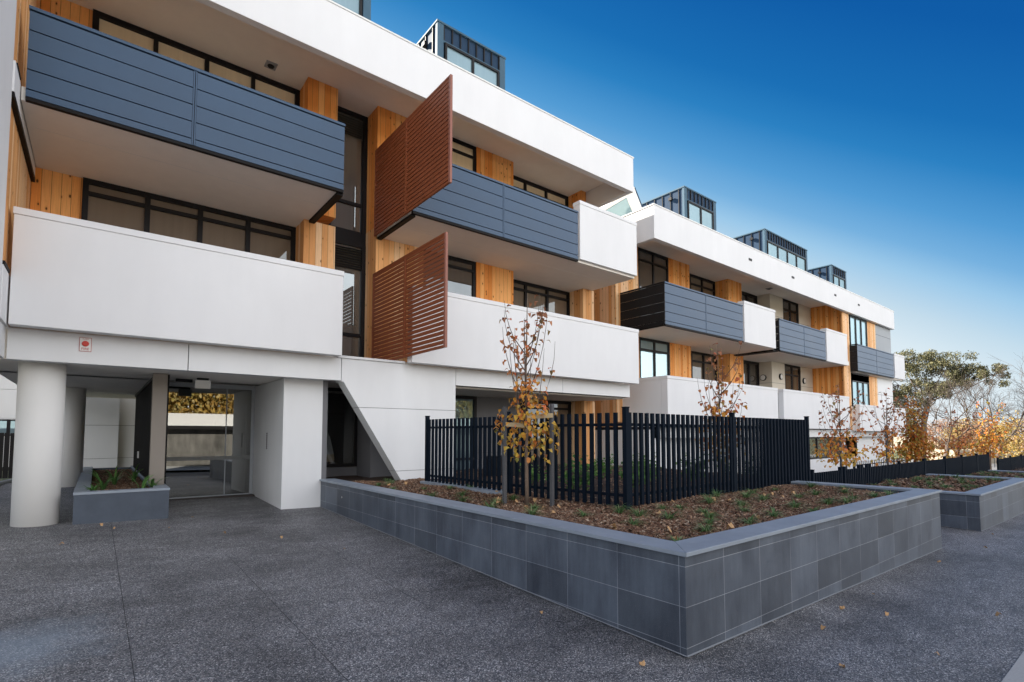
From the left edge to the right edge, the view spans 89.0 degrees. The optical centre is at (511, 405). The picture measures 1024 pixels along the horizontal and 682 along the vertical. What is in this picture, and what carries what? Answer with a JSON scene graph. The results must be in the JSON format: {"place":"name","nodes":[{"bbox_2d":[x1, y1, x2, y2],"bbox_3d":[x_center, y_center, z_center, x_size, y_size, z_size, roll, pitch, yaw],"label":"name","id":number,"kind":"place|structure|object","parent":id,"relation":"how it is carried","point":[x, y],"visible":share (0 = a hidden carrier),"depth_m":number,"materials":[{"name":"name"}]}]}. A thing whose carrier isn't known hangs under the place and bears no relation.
{"place":"outdoors","nodes":[
{"label":"outdoors","id":0,"kind":"place"},
{"bbox_2d":[0,451,905,480],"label":"ground","id":1,"kind":"structure","parent":0,"point":[896,455],"depth_m":54.90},
{"bbox_2d":[0,433,14,478],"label":"dark paling fence","id":2,"kind":"object","parent":1,"relation":"on","point":[6,443],"visible":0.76,"depth_m":14.04,"materials":[{"name":"metal"}]},
{"bbox_2d":[0,375,16,466],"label":"neighbour building","id":3,"kind":"structure","parent":1,"relation":"on","point":[8,392],"depth_m":18.77,"materials":[{"name":"paint"}]},
{"bbox_2d":[0,419,14,435],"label":"window","id":4,"kind":"structure","parent":3,"relation":"in","point":[6,425],"depth_m":18.72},
{"bbox_2d":[0,0,905,526],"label":"apartment building","id":5,"kind":"structure","parent":1,"relation":"on","point":[350,226],"depth_m":11.10,"materials":[{"name":"white concrete"}]},
{"bbox_2d":[79,337,91,351],"bbox_3d":[-6.416,-0.916,7.839,0.144,0.212,0.040,3,-4,-38],"label":"fire alarm sign","id":6,"kind":"object","parent":5,"relation":"attached to","point":[85,344],"visible":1,"depth_m":7.84,"materials":[{"name":"white plastic"}]},
{"bbox_2d":[176,379,192,382],"bbox_3d":[-6.391,-0.483,10.165,0.280,0.059,0.080,3,-4,-38],"label":"door sensor","id":7,"kind":"object","parent":5,"relation":"attached to","point":[185,380],"depth_m":10.14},
{"bbox_2d":[81,177,295,261],"bbox_3d":[-6.436,-2.561,10.692,3.760,3.136,0.100,3,-4,-38],"label":"window","id":8,"kind":"structure","parent":5,"relation":"in","point":[102,202],"depth_m":10.57,"materials":[{"name":"black glass"}]},
{"bbox_2d":[92,9,299,106],"bbox_3d":[-6.417,-5.850,10.890,3.750,3.046,0.100,3,-4,-38],"label":"window","id":9,"kind":"structure","parent":5,"relation":"in","point":[102,22],"depth_m":10.78,"materials":[{"name":"black glass"}]},
{"bbox_2d":[195,378,210,388],"bbox_3d":[-5.938,-0.422,10.010,0.260,0.199,0.050,3,-4,-38],"label":"ceiling sign box","id":10,"kind":"object","parent":5,"relation":"hanging from","point":[202,383],"visible":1,"depth_m":9.99,"materials":[{"name":"white plastic"}]},
{"bbox_2d":[264,60,277,70],"bbox_3d":[-5.206,-7.331,11.258,0.220,0.049,0.220,3,-4,-38],"label":"ceiling lamp","id":11,"kind":"object","parent":5,"relation":"attached to","point":[271,65],"visible":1,"depth_m":11.24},
{"bbox_2d":[327,432,333,461],"bbox_3d":[-4.721,0.931,12.521,0.943,0.850,0.549,3,-4,-38],"label":"draped sheet","id":12,"kind":"object","parent":5,"relation":"on","point":[330,455],"visible":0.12,"depth_m":12.55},
{"bbox_2d":[326,388,357,466],"bbox_3d":[-4.211,0.503,11.987,1.325,1.825,0.080,3,-4,-38],"label":"window","id":13,"kind":"structure","parent":5,"relation":"in","point":[355,419],"depth_m":12.31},
{"bbox_2d":[328,106,367,356],"bbox_3d":[-4.041,-4.078,12.684,0.980,6.386,0.100,3,-4,-38],"label":"window","id":14,"kind":"structure","parent":5,"relation":"in","point":[349,223],"depth_m":12.80,"materials":[{"name":"black glass"}]},
{"bbox_2d":[423,250,475,296],"bbox_3d":[-1.651,-2.392,13.739,1.630,3.136,0.080,3,-4,-38],"label":"window","id":15,"kind":"structure","parent":5,"relation":"in","point":[461,272],"depth_m":14.02,"materials":[{"name":"glass"}]},
{"bbox_2d":[452,137,475,171],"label":"window","id":16,"kind":"structure","parent":5,"relation":"in","point":[463,154],"depth_m":14.24,"materials":[{"name":"beige glass"}]},
{"bbox_2d":[455,395,476,468],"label":"window","id":17,"kind":"structure","parent":5,"relation":"in","point":[465,406],"depth_m":14.63,"materials":[{"name":"glass"}]},
{"bbox_2d":[513,175,567,206],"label":"window","id":18,"kind":"structure","parent":5,"relation":"in","point":[520,183],"depth_m":16.76,"materials":[{"name":"beige glass"}]},
{"bbox_2d":[513,279,569,315],"bbox_3d":[0.764,-2.243,16.410,2.880,3.136,0.100,3,-4,-38],"label":"window","id":19,"kind":"structure","parent":5,"relation":"in","point":[557,301],"depth_m":16.62,"materials":[{"name":"black glass"}]},
{"bbox_2d":[521,399,570,465],"bbox_3d":[1.110,1.042,16.452,2.060,2.405,0.080,3,-4,-38],"label":"window","id":20,"kind":"structure","parent":5,"relation":"in","point":[562,407],"depth_m":16.76,"materials":[{"name":"black glass"}]},
{"bbox_2d":[638,247,668,315],"bbox_3d":[5.229,-4.141,19.292,1.840,3.066,0.080,3,-4,-38],"label":"window","id":21,"kind":"structure","parent":5,"relation":"in","point":[653,268],"depth_m":19.27,"materials":[{"name":"glass"}]},
{"bbox_2d":[639,337,669,377],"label":"window","id":22,"kind":"structure","parent":5,"relation":"in","point":[654,355],"depth_m":19.11,"materials":[{"name":"glass"}]},
{"bbox_2d":[689,273,714,295],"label":"window","id":23,"kind":"structure","parent":5,"relation":"in","point":[697,283],"depth_m":22.44,"materials":[{"name":"black glass"}]},
{"bbox_2d":[691,351,716,380],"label":"window","id":24,"kind":"structure","parent":5,"relation":"in","point":[699,363],"depth_m":22.22,"materials":[{"name":"black glass"}]},
{"bbox_2d":[742,291,756,303],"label":"window","id":25,"kind":"structure","parent":5,"relation":"in","point":[748,297],"depth_m":25.03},
{"bbox_2d":[743,360,759,385],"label":"window","id":26,"kind":"structure","parent":5,"relation":"in","point":[751,369],"depth_m":24.86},
{"bbox_2d":[783,299,798,323],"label":"window","id":27,"kind":"structure","parent":5,"relation":"in","point":[790,309],"depth_m":26.38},
{"bbox_2d":[785,364,800,390],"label":"window","id":28,"kind":"structure","parent":5,"relation":"in","point":[792,373],"depth_m":26.20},
{"bbox_2d":[810,437,839,458],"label":"window","id":29,"kind":"structure","parent":5,"relation":"in","point":[813,440],"depth_m":24.89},
{"bbox_2d":[849,315,868,383],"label":"window","id":30,"kind":"structure","parent":5,"relation":"in","point":[857,326],"depth_m":27.63,"materials":[{"name":"glass"}]},
{"bbox_2d":[851,373,869,405],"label":"window","id":31,"kind":"structure","parent":5,"relation":"in","point":[855,386],"depth_m":27.55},
{"bbox_2d":[839,438,841,466],"bbox_3d":[10.738,2.002,17.017,0.048,1.850,0.048,3,-4,-38],"label":"tree stake","id":32,"kind":"object","parent":1,"relation":"on","point":[840,453],"visible":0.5,"depth_m":17.02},
{"bbox_2d":[853,458,905,468],"bbox_3d":[17.636,3.047,24.765,7.477,1.122,0.088,3,-4,-38],"label":"railing fence","id":33,"kind":"object","parent":1,"relation":"on","point":[854,467],"visible":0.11,"depth_m":24.05,"materials":[{"name":"black paint"}]},
{"bbox_2d":[885,431,887,464],"bbox_3d":[14.471,2.099,20.114,0.048,2.200,0.048,3,-4,-38],"label":"tree stake","id":34,"kind":"object","parent":1,"relation":"on","point":[886,448],"visible":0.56,"depth_m":20.12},
{"bbox_2d":[895,392,935,462],"bbox_3d":[18.621,1.448,24.090,1.484,4.144,1.480,3,-4,-38],"label":"young pear tree","id":35,"kind":"object","parent":1,"relation":"on","point":[916,436],"visible":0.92,"depth_m":23.99,"materials":[{"name":"orange plant"}]},
{"bbox_2d":[892,348,1011,457],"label":"gum tree","id":36,"kind":"object","parent":1,"relation":"on","point":[932,364],"visible":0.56,"depth_m":48.47,"materials":[{"name":"green plant"}]},
{"bbox_2d":[927,415,976,449],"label":"autumn tree","id":37,"kind":"object","parent":1,"relation":"on","point":[946,425],"visible":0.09,"depth_m":71.34,"materials":[{"name":"orange plant"}]},
{"bbox_2d":[927,420,984,449],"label":"autumn tree","id":38,"kind":"object","parent":1,"relation":"on","point":[929,430],"visible":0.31,"depth_m":51.39,"materials":[{"name":"orange plant"}]},
{"bbox_2d":[891,437,1023,450],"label":"boundary wall","id":39,"kind":"structure","parent":1,"relation":"on","point":[895,438],"depth_m":82.66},
{"bbox_2d":[928,405,987,458],"bbox_3d":[24.538,1.947,28.629,2.449,4.051,2.624,3,-4,-38],"label":"young pear tree","id":40,"kind":"object","parent":1,"relation":"on","point":[962,444],"visible":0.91,"depth_m":28.59,"materials":[{"name":"orange plant"}]},
{"bbox_2d":[894,366,1023,457],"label":"bare tree","id":41,"kind":"object","parent":1,"relation":"on","point":[953,424],"visible":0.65,"depth_m":42.77,"materials":[{"name":"brown plant"}]},
{"bbox_2d":[932,419,1001,449],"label":"autumn tree","id":42,"kind":"object","parent":1,"relation":"on","point":[953,431],"visible":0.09,"depth_m":61.76,"materials":[{"name":"orange plant"}]},
{"bbox_2d":[913,450,1023,463],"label":"garden wall","id":43,"kind":"structure","parent":1,"relation":"on","point":[961,451],"depth_m":48.98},
{"bbox_2d":[916,352,1023,463],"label":"bare tree","id":44,"kind":"object","parent":1,"relation":"on","point":[989,393],"visible":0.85,"depth_m":42.90,"materials":[{"name":"brown plant"}]},
{"bbox_2d":[952,416,1020,450],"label":"autumn tree","id":45,"kind":"object","parent":1,"relation":"on","point":[1011,429],"visible":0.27,"depth_m":50.18,"materials":[{"name":"orange plant"}]},
{"bbox_2d":[970,399,1012,469],"bbox_3d":[28.709,1.911,31.319,1.881,4.620,1.958,-2,-4,26],"label":"young pear tree","id":46,"kind":"object","parent":1,"relation":"on","point":[988,447],"visible":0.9,"depth_m":31.21,"materials":[{"name":"orange plant"}]},
{"bbox_2d":[974,417,1023,449],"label":"autumn tree","id":47,"kind":"object","parent":1,"relation":"on","point":[1005,435],"visible":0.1,"depth_m":54.37,"materials":[{"name":"orange plant"}]},
{"bbox_2d":[996,410,1023,458],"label":"young pear tree","id":48,"kind":"object","parent":1,"relation":"on","point":[1019,440],"visible":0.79,"depth_m":31.80,"materials":[{"name":"orange plant"}]},
{"bbox_2d":[1001,651,1023,681],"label":"kerb","id":49,"kind":"structure","parent":1,"relation":"on","point":[1015,673],"depth_m":3.79,"materials":[{"name":"concrete"}]},
{"bbox_2d":[0,459,1023,681],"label":"footpath","id":50,"kind":"structure","parent":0,"point":[199,604],"depth_m":4.56,"materials":[{"name":"concrete"}]},
{"bbox_2d":[0,479,11,485],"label":"garden edging","id":51,"kind":"object","parent":50,"relation":"on","point":[5,481],"visible":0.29,"depth_m":12.18,"materials":[{"name":"concrete"}]},
{"bbox_2d":[72,465,169,524],"bbox_3d":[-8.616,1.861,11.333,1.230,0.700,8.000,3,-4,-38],"label":"planter","id":52,"kind":"object","parent":50,"relation":"on","point":[105,506],"visible":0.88,"depth_m":8.26,"materials":[{"name":"stone"}]},
{"bbox_2d":[79,484,105,490],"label":"strappy plant","id":53,"kind":"object","parent":52,"relation":"in","point":[92,488],"visible":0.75,"depth_m":8.31,"materials":[{"name":"green plant"}]},
{"bbox_2d":[82,467,115,489],"bbox_3d":[-7.145,1.265,9.095,0.670,0.432,0.616,3,-4,-38],"label":"strappy plant","id":54,"kind":"object","parent":52,"relation":"in","point":[103,486],"visible":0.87,"depth_m":9.06,"materials":[{"name":"green plant"}]},
{"bbox_2d":[98,465,132,484],"bbox_3d":[-7.545,1.339,9.940,0.652,0.380,0.686,0,-3,9],"label":"strappy plant","id":55,"kind":"object","parent":52,"relation":"in","point":[115,480],"visible":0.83,"depth_m":9.96,"materials":[{"name":"green plant"}]},
{"bbox_2d":[91,469,148,490],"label":"bark mulch","id":56,"kind":"object","parent":52,"relation":"on","point":[125,483],"visible":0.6,"depth_m":10.85,"materials":[{"name":"wood"}]},
{"bbox_2d":[120,464,142,481],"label":"strappy plant","id":57,"kind":"object","parent":52,"relation":"in","point":[134,476],"visible":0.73,"depth_m":10.62,"materials":[{"name":"green plant"}]},
{"bbox_2d":[124,474,156,487],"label":"strappy plant","id":58,"kind":"object","parent":52,"relation":"on","point":[145,480],"visible":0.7,"depth_m":8.77,"materials":[{"name":"green plant"}]},
{"bbox_2d":[148,477,168,487],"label":"strappy plant","id":59,"kind":"object","parent":52,"relation":"on","point":[152,483],"visible":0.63,"depth_m":8.92,"materials":[{"name":"green plant"}]},
{"bbox_2d":[111,512,1019,681],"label":"paving joints","id":60,"kind":"object","parent":50,"relation":"on","point":[373,575],"visible":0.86,"depth_m":4.52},
{"bbox_2d":[319,478,942,656],"bbox_3d":[1.514,1.945,9.231,7.060,1.100,8.170,3,-4,-38],"label":"planter","id":61,"kind":"object","parent":50,"relation":"on","point":[688,597],"visible":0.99,"depth_m":5.08,"materials":[{"name":"tile"}]},
{"bbox_2d":[326,464,788,513],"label":"planting soil","id":62,"kind":"structure","parent":61,"relation":"in","point":[352,478],"depth_m":10.22,"materials":[{"name":"soil"}]},
{"bbox_2d":[420,481,501,494],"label":"stone kerb","id":63,"kind":"structure","parent":62,"relation":"on","point":[486,490],"depth_m":8.89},
{"bbox_2d":[487,455,539,476],"bbox_3d":[0.003,1.441,12.240,1.320,0.520,0.550,3,-4,-38],"label":"covered barbecue","id":64,"kind":"object","parent":62,"relation":"on","point":[532,462],"visible":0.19,"depth_m":11.93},
{"bbox_2d":[502,407,526,504],"bbox_3d":[0.037,0.749,7.173,0.345,1.460,0.081,0,-3,7],"label":"tree stake","id":65,"kind":"object","parent":62,"relation":"on","point":[504,465],"visible":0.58,"depth_m":7.18,"materials":[{"name":"wood"}]},
{"bbox_2d":[494,293,559,504],"bbox_3d":[0.206,-0.124,7.204,0.984,3.008,0.929,3,-4,-38],"label":"young pear tree","id":66,"kind":"object","parent":62,"relation":"on","point":[528,430],"visible":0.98,"depth_m":7.14,"materials":[{"name":"orange plant"}]},
{"bbox_2d":[519,464,546,484],"bbox_3d":[0.472,1.329,10.144,0.534,0.462,0.780,3,-4,-38],"label":"shrub","id":67,"kind":"object","parent":62,"relation":"on","point":[532,475],"visible":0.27,"depth_m":10.07,"materials":[{"name":"green plant"}]},
{"bbox_2d":[527,404,553,506],"bbox_3d":[0.394,0.728,7.157,0.372,1.500,0.084,0,-3,5],"label":"tree stake","id":68,"kind":"object","parent":62,"relation":"on","point":[550,415],"visible":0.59,"depth_m":7.14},
{"bbox_2d":[558,456,596,489],"bbox_3d":[0.995,1.154,8.717,0.677,0.633,0.626,3,-4,-38],"label":"shrub","id":69,"kind":"object","parent":62,"relation":"on","point":[573,480],"visible":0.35,"depth_m":8.73,"materials":[{"name":"green plant"}]},
{"bbox_2d":[572,454,603,485],"bbox_3d":[1.374,1.188,9.532,0.609,0.655,0.736,0,-3,9],"label":"shrub","id":70,"kind":"object","parent":62,"relation":"on","point":[588,473],"visible":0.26,"depth_m":9.43,"materials":[{"name":"green plant"}]},
{"bbox_2d":[589,454,613,478],"bbox_3d":[1.923,1.343,11.385,0.678,0.552,0.770,-1,-3,12],"label":"shrub","id":71,"kind":"object","parent":62,"relation":"on","point":[604,470],"visible":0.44,"depth_m":11.41,"materials":[{"name":"green plant"}]},
{"bbox_2d":[425,407,810,510],"bbox_3d":[2.148,0.905,10.261,6.137,1.392,4.677,3,-4,-38],"label":"picket fence","id":72,"kind":"object","parent":62,"relation":"on","point":[781,454],"visible":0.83,"depth_m":8.15,"materials":[{"name":"black paint"}]},
{"bbox_2d":[351,464,898,540],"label":"bark mulch","id":73,"kind":"object","parent":62,"relation":"on","point":[608,515],"visible":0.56,"depth_m":6.87,"materials":[{"name":"wood"}]},
{"bbox_2d":[479,501,503,507],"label":"grass tuft","id":74,"kind":"object","parent":73,"relation":"on","point":[489,505],"visible":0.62,"depth_m":6.63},
{"bbox_2d":[523,506,547,514],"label":"grass tuft","id":75,"kind":"object","parent":73,"relation":"on","point":[531,512],"visible":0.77,"depth_m":6.00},
{"bbox_2d":[599,503,637,513],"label":"grass tuft","id":76,"kind":"object","parent":73,"relation":"on","point":[619,510],"visible":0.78,"depth_m":6.34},
{"bbox_2d":[619,515,647,526],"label":"grass tuft","id":77,"kind":"object","parent":73,"relation":"on","point":[634,522],"visible":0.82,"depth_m":5.38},
{"bbox_2d":[618,506,653,516],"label":"grass tuft","id":78,"kind":"object","parent":73,"relation":"on","point":[636,513],"visible":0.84,"depth_m":6.07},
{"bbox_2d":[651,508,683,519],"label":"grass tuft","id":79,"kind":"object","parent":73,"relation":"on","point":[667,516],"visible":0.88,"depth_m":5.74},
{"bbox_2d":[686,522,720,532],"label":"grass tuft","id":80,"kind":"object","parent":73,"relation":"on","point":[705,528],"visible":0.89,"depth_m":4.99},
{"bbox_2d":[693,516,722,524],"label":"grass tuft","id":81,"kind":"object","parent":73,"relation":"on","point":[710,521],"visible":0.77,"depth_m":5.34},
{"bbox_2d":[697,494,719,503],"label":"grass tuft","id":82,"kind":"object","parent":73,"relation":"on","point":[708,500],"visible":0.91,"depth_m":7.14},
{"bbox_2d":[693,509,728,518],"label":"grass tuft","id":83,"kind":"object","parent":73,"relation":"on","point":[713,514],"visible":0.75,"depth_m":5.93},
{"bbox_2d":[708,489,727,496],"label":"grass tuft","id":84,"kind":"object","parent":73,"relation":"on","point":[716,493],"visible":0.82,"depth_m":7.84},
{"bbox_2d":[729,498,750,507],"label":"grass tuft","id":85,"kind":"object","parent":73,"relation":"on","point":[740,503],"visible":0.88,"depth_m":6.89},
{"bbox_2d":[734,491,756,498],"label":"grass tuft","id":86,"kind":"object","parent":73,"relation":"on","point":[746,495],"visible":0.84,"depth_m":7.75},
{"bbox_2d":[731,513,763,524],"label":"grass tuft","id":87,"kind":"object","parent":73,"relation":"on","point":[750,520],"visible":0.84,"depth_m":5.50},
{"bbox_2d":[750,493,773,499],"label":"grass tuft","id":88,"kind":"object","parent":73,"relation":"on","point":[763,497],"visible":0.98,"depth_m":7.35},
{"bbox_2d":[757,506,792,517],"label":"grass tuft","id":89,"kind":"object","parent":73,"relation":"on","point":[774,513],"visible":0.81,"depth_m":6.06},
{"bbox_2d":[779,498,805,509],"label":"grass tuft","id":90,"kind":"object","parent":73,"relation":"on","point":[794,504],"visible":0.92,"depth_m":6.72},
{"bbox_2d":[806,489,830,495],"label":"grass tuft","id":91,"kind":"object","parent":73,"relation":"on","point":[816,492],"visible":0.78,"depth_m":8.19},
{"bbox_2d":[810,497,842,505],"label":"grass tuft","id":92,"kind":"object","parent":73,"relation":"on","point":[828,502],"visible":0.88,"depth_m":7.01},
{"bbox_2d":[834,495,855,503],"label":"grass tuft","id":93,"kind":"object","parent":73,"relation":"on","point":[846,500],"visible":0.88,"depth_m":7.07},
{"bbox_2d":[857,490,885,497],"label":"grass tuft","id":94,"kind":"object","parent":73,"relation":"on","point":[874,495],"visible":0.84,"depth_m":7.96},
{"bbox_2d":[613,461,650,486],"bbox_3d":[2.182,1.252,9.241,0.621,0.510,0.870,3,-4,-38],"label":"shrub","id":95,"kind":"object","parent":62,"relation":"on","point":[620,474],"visible":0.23,"depth_m":9.22,"materials":[{"name":"green plant"}]},
{"bbox_2d":[632,459,655,482],"bbox_3d":[2.463,1.280,10.086,0.604,0.534,0.747,0,-3,2],"label":"shrub","id":96,"kind":"object","parent":62,"relation":"on","point":[638,472],"visible":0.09,"depth_m":9.95,"materials":[{"name":"green plant"}]},
{"bbox_2d":[697,336,746,479],"bbox_3d":[4.346,0.203,10.834,1.038,3.260,1.065,0,-3,-2],"label":"young pear tree","id":97,"kind":"object","parent":62,"relation":"on","point":[713,411],"visible":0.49,"depth_m":10.81,"materials":[{"name":"brown plant"}]},
{"bbox_2d":[811,467,842,482],"bbox_3d":[6.606,1.871,10.925,1.527,1.108,0.088,3,-4,-38],"label":"picket fence","id":98,"kind":"object","parent":50,"relation":"on","point":[836,476],"visible":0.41,"depth_m":10.99,"materials":[{"name":"black paint"}]},
{"bbox_2d":[813,385,870,467],"bbox_3d":[10.943,1.026,17.378,1.585,3.641,1.641,3,-4,-38],"label":"young pear tree","id":99,"kind":"object","parent":50,"relation":"on","point":[843,455],"visible":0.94,"depth_m":17.28,"materials":[{"name":"orange plant"}]},
{"bbox_2d":[841,465,861,484],"bbox_3d":[7.682,1.935,11.779,0.977,1.140,0.088,3,-4,-38],"label":"picket fence","id":100,"kind":"object","parent":50,"relation":"on","point":[852,476],"visible":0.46,"depth_m":11.80,"materials":[{"name":"black paint"}]},
{"bbox_2d":[861,464,868,484],"bbox_3d":[8.281,1.971,12.254,0.447,1.160,0.088,3,-4,-38],"label":"fence post","id":101,"kind":"object","parent":50,"relation":"on","point":[864,474],"visible":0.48,"depth_m":12.30,"materials":[{"name":"black paint"}]},
{"bbox_2d":[861,388,909,465],"bbox_3d":[14.702,1.209,20.497,1.675,3.823,1.544,3,-4,-38],"label":"young pear tree","id":102,"kind":"object","parent":50,"relation":"on","point":[889,442],"visible":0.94,"depth_m":20.41,"materials":[{"name":"brown plant"}]},
{"bbox_2d":[869,458,925,484],"bbox_3d":[10.304,2.065,13.860,4.577,1.171,0.088,3,-4,-38],"label":"picket fence","id":103,"kind":"object","parent":50,"relation":"on","point":[882,473],"visible":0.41,"depth_m":13.67,"materials":[{"name":"black paint"}]},
{"bbox_2d":[924,453,977,474],"bbox_3d":[14.726,2.305,17.369,6.677,1.260,0.088,3,-4,-38],"label":"picket fence","id":104,"kind":"object","parent":50,"relation":"on","point":[964,465],"visible":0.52,"depth_m":17.34,"materials":[{"name":"black paint"}]},
{"bbox_2d":[926,474,1023,530],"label":"planter","id":105,"kind":"object","parent":50,"relation":"on","point":[984,507],"visible":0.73,"depth_m":10.39,"materials":[{"name":"tile"}]},
{"bbox_2d":[977,452,989,471],"bbox_3d":[18.169,2.522,20.101,2.077,1.391,0.088,3,-4,-38],"label":"picket fence","id":106,"kind":"object","parent":50,"relation":"on","point":[983,462],"visible":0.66,"depth_m":20.16,"materials":[{"name":"black paint"}]},
{"bbox_2d":[973,380,1023,434],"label":"bare tree","id":107,"kind":"object","parent":50,"relation":"on","point":[1007,407],"visible":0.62,"depth_m":45.70,"materials":[{"name":"brown plant"}]},
{"bbox_2d":[988,470,1023,472],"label":"planter","id":108,"kind":"object","parent":50,"relation":"on","point":[1002,471],"visible":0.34,"depth_m":19.75,"materials":[{"name":"tile"}]},
{"bbox_2d":[996,454,1023,470],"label":"picket fence","id":109,"kind":"object","parent":50,"relation":"on","point":[1012,463],"visible":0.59,"depth_m":23.51,"materials":[{"name":"black paint"}]},
{"bbox_2d":[371,0,1023,436],"label":"sky","id":110,"kind":"structure","parent":0,"point":[883,140],"materials":[{"name":"blue"}]},
{"bbox_3d":[23.750,3.351,23.002,6.000,1.020,2.130,3,-4,-38],"label":"planter","id":111,"kind":"object","parent":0,"visible":0},
{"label":"planting soil","id":112,"kind":"structure","parent":111,"relation":"in","visible":0},
{"bbox_2d":[865,467,1023,491],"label":"bark mulch","id":113,"kind":"object","parent":112,"relation":"on","point":[905,482],"visible":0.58,"depth_m":12.75,"materials":[{"name":"wood"}]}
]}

